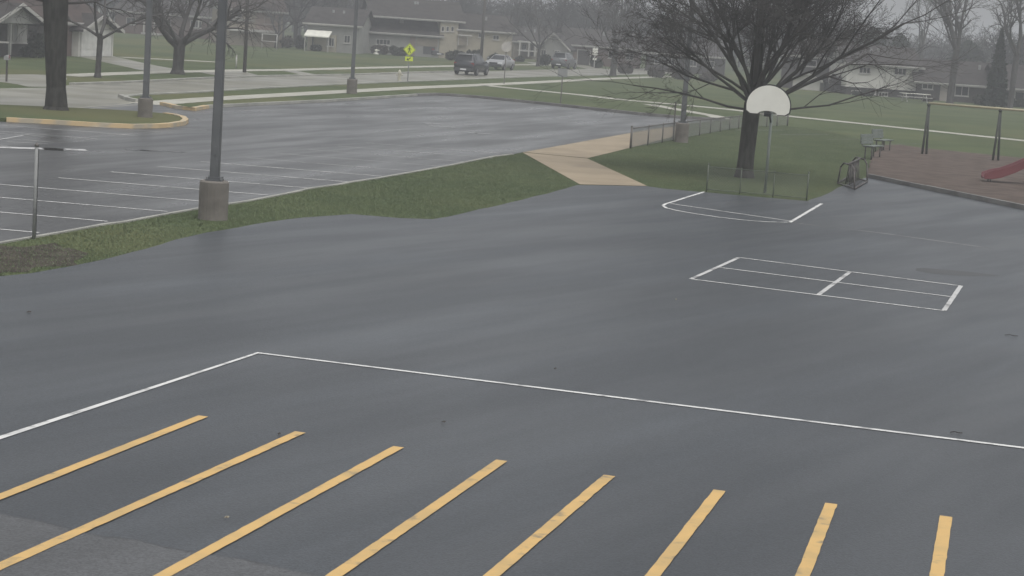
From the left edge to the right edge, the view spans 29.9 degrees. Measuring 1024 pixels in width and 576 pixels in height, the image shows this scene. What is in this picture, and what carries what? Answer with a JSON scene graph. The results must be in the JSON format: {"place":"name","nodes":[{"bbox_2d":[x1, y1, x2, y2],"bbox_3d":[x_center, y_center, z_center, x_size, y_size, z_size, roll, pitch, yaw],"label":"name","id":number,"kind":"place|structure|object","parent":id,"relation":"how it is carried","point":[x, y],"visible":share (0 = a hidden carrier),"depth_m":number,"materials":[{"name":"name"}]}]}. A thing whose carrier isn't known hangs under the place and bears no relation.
{"place":"outdoors","nodes":[
{"label":"outdoors","id":0,"kind":"place"},
{"bbox_2d":[0,74,66,86],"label":"driveway apron","id":1,"kind":"object","parent":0,"point":[32,80],"visible":0.71,"depth_m":97.50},
{"bbox_2d":[83,56,171,70],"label":"driveway","id":2,"kind":"structure","parent":0,"point":[124,62],"depth_m":131.90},
{"bbox_2d":[201,71,255,75],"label":"driveway","id":3,"kind":"structure","parent":0,"point":[239,73],"depth_m":126.17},
{"bbox_2d":[66,64,550,76],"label":"sidewalk","id":4,"kind":"structure","parent":0,"point":[134,72],"depth_m":136.75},
{"bbox_2d":[0,68,671,107],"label":"road","id":5,"kind":"structure","parent":0,"point":[88,95],"depth_m":107.28,"materials":[{"name":"asphalt"}]},
{"bbox_2d":[69,70,489,84],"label":"road kerb","id":6,"kind":"structure","parent":5,"relation":"on","point":[130,81],"depth_m":119.99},
{"bbox_2d":[127,73,671,96],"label":"road kerb","id":7,"kind":"structure","parent":5,"relation":"on","point":[132,95],"depth_m":117.33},
{"bbox_2d":[454,53,488,75],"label":"parked suv","id":8,"kind":"object","parent":5,"relation":"on","point":[476,64],"visible":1,"depth_m":160.36,"materials":[{"name":"grey metal"}]},
{"bbox_2d":[485,54,514,69],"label":"parked sedan","id":9,"kind":"object","parent":5,"relation":"on","point":[495,61],"visible":0.88,"depth_m":186.37,"materials":[{"name":"silver metal"}]},
{"bbox_2d":[551,52,576,68],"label":"parked suv","id":10,"kind":"object","parent":5,"relation":"on","point":[568,59],"visible":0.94,"depth_m":208.79,"materials":[{"name":"grey metal"}]},
{"bbox_2d":[0,95,714,240],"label":"parking lot","id":11,"kind":"structure","parent":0,"point":[251,134],"depth_m":61.53,"materials":[{"name":"asphalt"}]},
{"bbox_2d":[0,104,181,123],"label":"island grass","id":12,"kind":"structure","parent":11,"relation":"on","point":[88,115],"depth_m":70.44,"materials":[{"name":"plant"}]},
{"bbox_2d":[0,0,155,110],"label":"bare tree","id":13,"kind":"object","parent":12,"relation":"on","point":[55,16],"visible":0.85,"depth_m":72.05,"materials":[{"name":"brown plant"}]},
{"bbox_2d":[137,0,152,117],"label":"light pole","id":14,"kind":"object","parent":12,"relation":"on","point":[145,104],"visible":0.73,"depth_m":71.39,"materials":[{"name":"metal"}]},
{"bbox_2d":[6,112,188,128],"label":"island kerb","id":15,"kind":"structure","parent":11,"relation":"on","point":[184,120],"depth_m":66.34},
{"bbox_2d":[160,102,208,110],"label":"corner kerb","id":16,"kind":"structure","parent":11,"relation":"on","point":[194,108],"depth_m":81.12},
{"bbox_2d":[0,154,512,243],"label":"lot kerb","id":17,"kind":"structure","parent":11,"relation":"on","point":[111,223],"depth_m":43.80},
{"bbox_2d":[209,94,417,107],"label":"back kerb","id":18,"kind":"structure","parent":11,"relation":"on","point":[306,101],"depth_m":94.04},
{"bbox_2d":[414,93,724,120],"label":"side kerb","id":19,"kind":"structure","parent":11,"relation":"on","point":[554,104],"depth_m":110.15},
{"bbox_2d":[127,76,671,104],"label":"sidewalk","id":20,"kind":"structure","parent":0,"point":[186,100],"depth_m":110.94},
{"bbox_2d":[0,178,1023,575],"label":"playground asphalt","id":21,"kind":"structure","parent":0,"point":[586,290],"depth_m":24.18,"materials":[{"name":"asphalt"}]},
{"bbox_2d":[0,415,207,498],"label":"yellow line","id":22,"kind":"object","parent":21,"relation":"on","point":[37,481],"visible":1,"depth_m":18.79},
{"bbox_2d":[0,431,304,569],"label":"yellow line","id":23,"kind":"object","parent":21,"relation":"on","point":[23,555],"visible":1,"depth_m":17.20,"materials":[{"name":"paint"}]},
{"bbox_2d":[0,514,315,575],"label":"asphalt patch","id":24,"kind":"object","parent":21,"relation":"on","point":[85,554],"visible":1,"depth_m":15.54,"materials":[{"name":"asphalt"}]},
{"bbox_2d":[153,446,403,575],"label":"yellow line","id":25,"kind":"object","parent":21,"relation":"on","point":[224,541],"visible":1,"depth_m":17.10,"materials":[{"name":"paint"}]},
{"bbox_2d":[325,460,506,575],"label":"yellow line","id":26,"kind":"object","parent":21,"relation":"on","point":[378,545],"visible":1,"depth_m":17.24,"materials":[{"name":"paint"}]},
{"bbox_2d":[0,352,1023,447],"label":"court line","id":27,"kind":"object","parent":21,"relation":"on","point":[73,413],"visible":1,"depth_m":23.11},
{"bbox_2d":[483,475,614,575],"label":"yellow line","id":28,"kind":"object","parent":21,"relation":"on","point":[528,544],"visible":1,"depth_m":17.34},
{"bbox_2d":[645,489,724,575],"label":"yellow line","id":29,"kind":"object","parent":21,"relation":"on","point":[672,550],"visible":1,"depth_m":17.45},
{"bbox_2d":[689,257,740,278],"bbox_3d":[4.040,-0.405,37.913,0.093,0.001,4.338,6,8,18],"label":"game line","id":30,"kind":"object","parent":21,"relation":"on","point":[714,268],"visible":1,"depth_m":37.74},
{"bbox_2d":[795,503,836,575],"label":"yellow line","id":31,"kind":"object","parent":21,"relation":"on","point":[809,558],"visible":1,"depth_m":17.52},
{"bbox_2d":[694,279,943,310],"bbox_3d":[5.487,0.114,34.879,4.749,0.001,0.072,8,9,25],"label":"game line","id":32,"kind":"object","parent":21,"relation":"on","point":[815,294],"visible":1,"depth_m":34.83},
{"bbox_2d":[816,271,851,294],"bbox_3d":[6.186,-0.101,36.775,0.093,0.001,4.247,6,8,17],"label":"game line","id":33,"kind":"object","parent":21,"relation":"on","point":[834,283],"visible":1,"depth_m":36.65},
{"bbox_2d":[837,157,867,189],"bbox_3d":[11.397,-3.883,64.095,0.843,0.762,5.977,6,8,15],"label":"bike rack","id":34,"kind":"object","parent":21,"relation":"on","point":[853,164],"visible":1,"depth_m":63.64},
{"bbox_2d":[929,515,951,575],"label":"yellow line","id":35,"kind":"object","parent":21,"relation":"on","point":[941,546],"visible":1,"depth_m":17.63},
{"bbox_2d":[868,174,1023,209],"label":"timber edging","id":36,"kind":"object","parent":21,"relation":"on","point":[962,194],"visible":0.97,"depth_m":61.98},
{"bbox_2d":[942,285,962,310],"bbox_3d":[8.218,0.175,35.784,0.092,0.001,4.000,6,8,17],"label":"game line","id":37,"kind":"object","parent":21,"relation":"on","point":[951,299],"visible":1,"depth_m":35.62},
{"bbox_2d":[916,268,998,275],"bbox_3d":[9.261,-0.315,39.908,1.789,0.001,0.977,4,8,0],"label":"damp patch","id":38,"kind":"object","parent":21,"relation":"on","point":[946,272],"visible":1,"depth_m":39.90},
{"bbox_2d":[0,8,1023,275],"bbox_3d":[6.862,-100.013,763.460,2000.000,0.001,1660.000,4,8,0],"label":"lawn","id":39,"kind":"structure","parent":0,"point":[900,114],"depth_m":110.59,"materials":[{"name":"green plant"}]},
{"bbox_2d":[18,42,39,57],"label":"shrub","id":40,"kind":"object","parent":39,"relation":"on","point":[30,50],"visible":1,"depth_m":130.52,"materials":[{"name":"green plant"}]},
{"bbox_2d":[32,143,38,238],"bbox_3d":[-8.710,-1.745,35.074,0.077,1.821,0.077,-4,11,-44],"label":"steel post","id":41,"kind":"object","parent":39,"relation":"on","point":[35,194],"visible":0.93,"depth_m":35.05,"materials":[{"name":"grey metal"}]},
{"bbox_2d":[27,28,44,57],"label":"shrub","id":42,"kind":"object","parent":39,"relation":"on","point":[37,39],"visible":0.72,"depth_m":130.70,"materials":[{"name":"green plant"}]},
{"bbox_2d":[0,243,88,272],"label":"bare soil","id":43,"kind":"structure","parent":39,"relation":"on","point":[17,258],"depth_m":32.86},
{"bbox_2d":[0,0,124,56],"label":"house","id":44,"kind":"structure","parent":39,"relation":"on","point":[81,42],"depth_m":138.68,"materials":[{"name":"brick"}]},
{"bbox_2d":[6,24,27,43],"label":"window","id":45,"kind":"structure","parent":44,"relation":"in","point":[16,28],"depth_m":131.10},
{"bbox_2d":[80,28,112,56],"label":"garage door","id":46,"kind":"structure","parent":44,"relation":"in","point":[88,41],"depth_m":141.82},
{"bbox_2d":[3,0,206,77],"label":"bare tree","id":47,"kind":"object","parent":39,"relation":"on","point":[100,38],"visible":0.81,"depth_m":105.71,"materials":[{"name":"brown plant"}]},
{"bbox_2d":[109,0,211,39],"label":"house","id":48,"kind":"structure","parent":39,"relation":"on","point":[123,19],"depth_m":242.28,"materials":[{"name":"brick"}]},
{"bbox_2d":[120,0,293,74],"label":"bare tree","id":49,"kind":"object","parent":39,"relation":"on","point":[179,45],"visible":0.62,"depth_m":118.60,"materials":[{"name":"brown plant"}]},
{"bbox_2d":[198,0,228,220],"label":"light pole","id":50,"kind":"object","parent":39,"relation":"on","point":[213,194],"visible":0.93,"depth_m":40.10,"materials":[{"name":"concrete"}]},
{"bbox_2d":[243,0,248,71],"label":"utility pole","id":51,"kind":"object","parent":39,"relation":"on","point":[245,55],"depth_m":130.21,"materials":[{"name":"brown wood"}]},
{"bbox_2d":[207,0,288,47],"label":"house","id":52,"kind":"structure","parent":39,"relation":"on","point":[262,19],"depth_m":217.30,"materials":[{"name":"grey"}]},
{"bbox_2d":[244,0,318,47],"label":"bare tree","id":53,"kind":"object","parent":39,"relation":"on","point":[279,20],"visible":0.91,"depth_m":215.85,"materials":[{"name":"brown plant"}]},
{"bbox_2d":[278,35,292,47],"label":"shrub","id":54,"kind":"object","parent":39,"relation":"on","point":[286,42],"visible":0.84,"depth_m":218.09,"materials":[{"name":"green plant"}]},
{"bbox_2d":[295,34,306,48],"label":"shrub","id":55,"kind":"object","parent":39,"relation":"on","point":[299,42],"visible":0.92,"depth_m":220.56,"materials":[{"name":"green plant"}]},
{"bbox_2d":[284,0,346,46],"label":"bare tree","id":56,"kind":"object","parent":39,"relation":"on","point":[295,24],"visible":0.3,"depth_m":229.16,"materials":[{"name":"brown plant"}]},
{"bbox_2d":[302,6,375,53],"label":"house","id":57,"kind":"structure","parent":39,"relation":"on","point":[330,29],"depth_m":214.42,"materials":[{"name":"grey"}]},
{"bbox_2d":[346,0,358,93],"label":"light pole","id":58,"kind":"object","parent":39,"relation":"on","point":[352,80],"visible":0.94,"depth_m":107.78,"materials":[{"name":"metal"}]},
{"bbox_2d":[370,44,387,54],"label":"shrub","id":59,"kind":"object","parent":39,"relation":"on","point":[383,49],"visible":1,"depth_m":219.28,"materials":[{"name":"green plant"}]},
{"bbox_2d":[388,45,406,55],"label":"shrub","id":60,"kind":"object","parent":39,"relation":"on","point":[395,50],"visible":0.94,"depth_m":218.13,"materials":[{"name":"green plant"}]},
{"bbox_2d":[403,44,415,80],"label":"crossing sign","id":61,"kind":"object","parent":39,"relation":"on","point":[409,49],"visible":1,"depth_m":133.41,"materials":[{"name":"yellow"}]},
{"bbox_2d":[361,0,516,60],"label":"house","id":62,"kind":"structure","parent":39,"relation":"on","point":[423,28],"depth_m":223.56,"materials":[{"name":"grey"}]},
{"bbox_2d":[445,49,467,59],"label":"shrub","id":63,"kind":"object","parent":39,"relation":"on","point":[451,55],"visible":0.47,"depth_m":213.53,"materials":[{"name":"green plant"}]},
{"bbox_2d":[439,0,479,13],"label":"bare tree","id":64,"kind":"object","parent":39,"relation":"on","point":[464,9],"visible":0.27,"depth_m":274.71,"materials":[{"name":"grey plant"}]},
{"bbox_2d":[480,0,485,57],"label":"utility pole","id":65,"kind":"object","parent":39,"relation":"on","point":[482,30],"visible":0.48,"depth_m":209.89,"materials":[{"name":"brown wood"}]},
{"bbox_2d":[474,0,513,15],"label":"bare tree","id":66,"kind":"object","parent":39,"relation":"on","point":[489,4],"visible":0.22,"depth_m":296.19,"materials":[{"name":"grey plant"}]},
{"bbox_2d":[502,0,550,27],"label":"bare tree","id":67,"kind":"object","parent":39,"relation":"on","point":[521,22],"visible":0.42,"depth_m":275.72,"materials":[{"name":"grey plant"}]},
{"bbox_2d":[511,26,551,59],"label":"house","id":68,"kind":"structure","parent":39,"relation":"on","point":[523,46],"depth_m":256.29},
{"bbox_2d":[495,0,573,66],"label":"bare tree","id":69,"kind":"object","parent":39,"relation":"on","point":[539,47],"visible":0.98,"depth_m":213.31,"materials":[{"name":"brown plant"}]},
{"bbox_2d":[540,54,551,65],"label":"shrub","id":70,"kind":"object","parent":39,"relation":"on","point":[546,59],"visible":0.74,"depth_m":219.81,"materials":[{"name":"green plant"}]},
{"bbox_2d":[83,0,1016,70],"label":"wood","id":71,"kind":"object","parent":39,"relation":"on","point":[926,51],"visible":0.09,"depth_m":298.97,"materials":[{"name":"plant"}]},
{"bbox_2d":[525,0,585,32],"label":"bare tree","id":72,"kind":"object","parent":39,"relation":"on","point":[573,7],"visible":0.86,"depth_m":264.64,"materials":[{"name":"grey plant"}]},
{"bbox_2d":[535,33,576,63],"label":"house","id":73,"kind":"structure","parent":39,"relation":"on","point":[550,48],"depth_m":234.69,"materials":[{"name":"grey"}]},
{"bbox_2d":[558,68,567,103],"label":"road sign","id":74,"kind":"object","parent":39,"relation":"on","point":[563,72],"visible":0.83,"depth_m":112.23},
{"bbox_2d":[563,0,613,28],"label":"bare tree","id":75,"kind":"object","parent":39,"relation":"on","point":[584,3],"visible":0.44,"depth_m":279.91,"materials":[{"name":"grey plant"}]},
{"bbox_2d":[559,27,642,68],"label":"house","id":76,"kind":"structure","parent":39,"relation":"on","point":[580,54],"depth_m":240.96,"materials":[{"name":"brick"}]},
{"bbox_2d":[576,49,590,64],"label":"garage door","id":77,"kind":"structure","parent":76,"relation":"in","point":[582,55],"depth_m":240.30,"materials":[{"name":"metal"}]},
{"bbox_2d":[579,0,653,75],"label":"bare tree","id":78,"kind":"object","parent":39,"relation":"on","point":[613,23],"visible":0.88,"depth_m":191.74,"materials":[{"name":"brown plant"}]},
{"bbox_2d":[588,0,656,30],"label":"bare tree","id":79,"kind":"object","parent":39,"relation":"on","point":[637,6],"visible":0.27,"depth_m":278.60,"materials":[{"name":"grey plant"}]},
{"bbox_2d":[617,63,633,73],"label":"shrub","id":80,"kind":"object","parent":39,"relation":"on","point":[626,70],"visible":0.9,"depth_m":207.07,"materials":[{"name":"green plant"}]},
{"bbox_2d":[647,67,665,77],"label":"shrub","id":81,"kind":"object","parent":39,"relation":"on","point":[660,73],"visible":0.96,"depth_m":198.38,"materials":[{"name":"green plant"}]},
{"bbox_2d":[674,0,694,142],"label":"light pole","id":82,"kind":"object","parent":39,"relation":"on","point":[682,131],"visible":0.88,"depth_m":81.34,"materials":[{"name":"metal"}]},
{"bbox_2d":[642,35,728,75],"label":"house","id":83,"kind":"structure","parent":39,"relation":"on","point":[716,67],"depth_m":232.72,"materials":[{"name":"brick"}]},
{"bbox_2d":[660,0,723,37],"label":"bare tree","id":84,"kind":"object","parent":39,"relation":"on","point":[697,18],"visible":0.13,"depth_m":288.43,"materials":[{"name":"grey plant"}]},
{"bbox_2d":[698,71,717,81],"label":"shrub","id":85,"kind":"object","parent":39,"relation":"on","point":[708,76],"visible":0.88,"depth_m":196.63,"materials":[{"name":"green plant"}]},
{"bbox_2d":[629,114,788,147],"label":"chain link fence","id":86,"kind":"object","parent":39,"relation":"on","point":[663,129],"visible":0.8,"depth_m":86.95,"materials":[{"name":"silver metal"}]},
{"bbox_2d":[721,10,765,70],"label":"bare tree","id":87,"kind":"object","parent":39,"relation":"on","point":[735,58],"visible":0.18,"depth_m":275.40,"materials":[{"name":"grey plant"}]},
{"bbox_2d":[706,163,809,199],"bbox_3d":[7.178,-3.092,56.173,2.992,0.900,0.092,6,8,14],"label":"chain link fence","id":88,"kind":"object","parent":39,"relation":"on","point":[774,172],"visible":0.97,"depth_m":56.19,"materials":[{"name":"silver metal"}]},
{"bbox_2d":[534,0,996,178],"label":"bare tree","id":89,"kind":"object","parent":39,"relation":"on","point":[766,12],"visible":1,"depth_m":62.27,"materials":[{"name":"brown plant"}]},
{"bbox_2d":[745,84,790,192],"bbox_3d":[7.508,-4.344,56.599,1.060,3.305,1.000,-1,9,-32],"label":"basketball hoop","id":90,"kind":"object","parent":39,"relation":"on","point":[771,99],"visible":0.98,"depth_m":56.46,"materials":[{"name":"white metal"}]},
{"bbox_2d":[780,36,853,90],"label":"house","id":91,"kind":"structure","parent":39,"relation":"on","point":[822,85],"depth_m":192.93,"materials":[{"name":"brick"}]},
{"bbox_2d":[829,74,842,92],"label":"shrub","id":92,"kind":"object","parent":39,"relation":"on","point":[835,87],"visible":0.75,"depth_m":186.67,"materials":[{"name":"green plant"}]},
{"bbox_2d":[860,134,883,159],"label":"chair","id":93,"kind":"object","parent":39,"relation":"on","point":[864,138],"visible":0.94,"depth_m":78.76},
{"bbox_2d":[856,26,889,45],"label":"evergreen tree","id":94,"kind":"object","parent":39,"relation":"on","point":[881,41],"visible":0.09,"depth_m":227.63,"materials":[{"name":"green plant"}]},
{"bbox_2d":[826,43,925,98],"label":"house","id":95,"kind":"structure","parent":39,"relation":"on","point":[860,75],"depth_m":184.72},
{"bbox_2d":[872,129,893,151],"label":"chair","id":96,"kind":"object","parent":39,"relation":"on","point":[877,133],"visible":0.84,"depth_m":84.60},
{"bbox_2d":[888,33,911,47],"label":"evergreen tree","id":97,"kind":"object","parent":39,"relation":"on","point":[903,42],"visible":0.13,"depth_m":229.73,"materials":[{"name":"green plant"}]},
{"bbox_2d":[885,0,952,57],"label":"bare tree","id":98,"kind":"object","parent":39,"relation":"on","point":[918,14],"visible":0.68,"depth_m":229.02,"materials":[{"name":"brown plant"}]},
{"bbox_2d":[913,58,989,102],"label":"house","id":99,"kind":"structure","parent":39,"relation":"on","point":[968,86],"depth_m":183.45,"materials":[{"name":"brick"}]},
{"bbox_2d":[939,85,947,100],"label":"door","id":100,"kind":"structure","parent":99,"relation":"in","point":[943,91],"depth_m":183.30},
{"bbox_2d":[954,86,968,96],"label":"window","id":101,"kind":"structure","parent":99,"relation":"in","point":[959,91],"depth_m":183.17,"materials":[{"name":"grey glass"}]},
{"bbox_2d":[925,0,991,103],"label":"bare tree","id":102,"kind":"object","parent":39,"relation":"on","point":[957,25],"visible":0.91,"depth_m":171.96,"materials":[{"name":"brown plant"}]},
{"bbox_2d":[928,22,993,60],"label":"bare tree","id":103,"kind":"object","parent":39,"relation":"on","point":[963,36],"visible":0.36,"depth_m":257.23,"materials":[{"name":"grey plant"}]},
{"bbox_2d":[944,40,989,62],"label":"evergreen tree","id":104,"kind":"object","parent":39,"relation":"on","point":[972,53],"visible":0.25,"depth_m":233.66,"materials":[{"name":"green plant"}]},
{"bbox_2d":[979,28,1008,107],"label":"evergreen tree","id":105,"kind":"object","parent":39,"relation":"on","point":[995,93],"visible":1,"depth_m":171.53,"materials":[{"name":"green plant"}]},
{"bbox_2d":[977,14,1023,63],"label":"bare tree","id":106,"kind":"object","parent":39,"relation":"on","point":[1008,50],"visible":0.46,"depth_m":230.86,"materials":[{"name":"grey plant"}]},
{"bbox_2d":[979,0,1023,107],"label":"bare tree","id":107,"kind":"object","parent":39,"relation":"on","point":[1014,47],"visible":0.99,"depth_m":169.67,"materials":[{"name":"grey plant"}]},
{"bbox_2d":[985,63,1023,100],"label":"house","id":108,"kind":"structure","parent":39,"relation":"on","point":[1019,90],"depth_m":181.87,"materials":[{"name":"grey"}]},
{"bbox_2d":[523,127,675,185],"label":"concrete path","id":109,"kind":"structure","parent":0,"point":[584,169],"depth_m":66.53,"materials":[{"name":"concrete"}]},
{"bbox_2d":[645,104,732,119],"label":"sidewalk","id":110,"kind":"structure","parent":0,"point":[712,115],"depth_m":114.99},
{"bbox_2d":[434,0,1023,48],"label":"sky","id":111,"kind":"structure","parent":0,"point":[985,19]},
{"bbox_2d":[482,85,1023,140],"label":"sidewalk","id":112,"kind":"structure","parent":0,"point":[762,113],"depth_m":117.99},
{"bbox_2d":[868,145,1023,203],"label":"mulch bed","id":113,"kind":"object","parent":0,"point":[955,170],"visible":0.78,"depth_m":72.91,"materials":[{"name":"wood"}]},
{"bbox_2d":[921,102,1023,159],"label":"swing frame","id":114,"kind":"object","parent":113,"relation":"on","point":[997,134],"visible":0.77,"depth_m":82.91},
{"bbox_2d":[981,158,1023,181],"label":"slide","id":115,"kind":"object","parent":113,"relation":"on","point":[1005,170],"visible":0.96,"depth_m":68.11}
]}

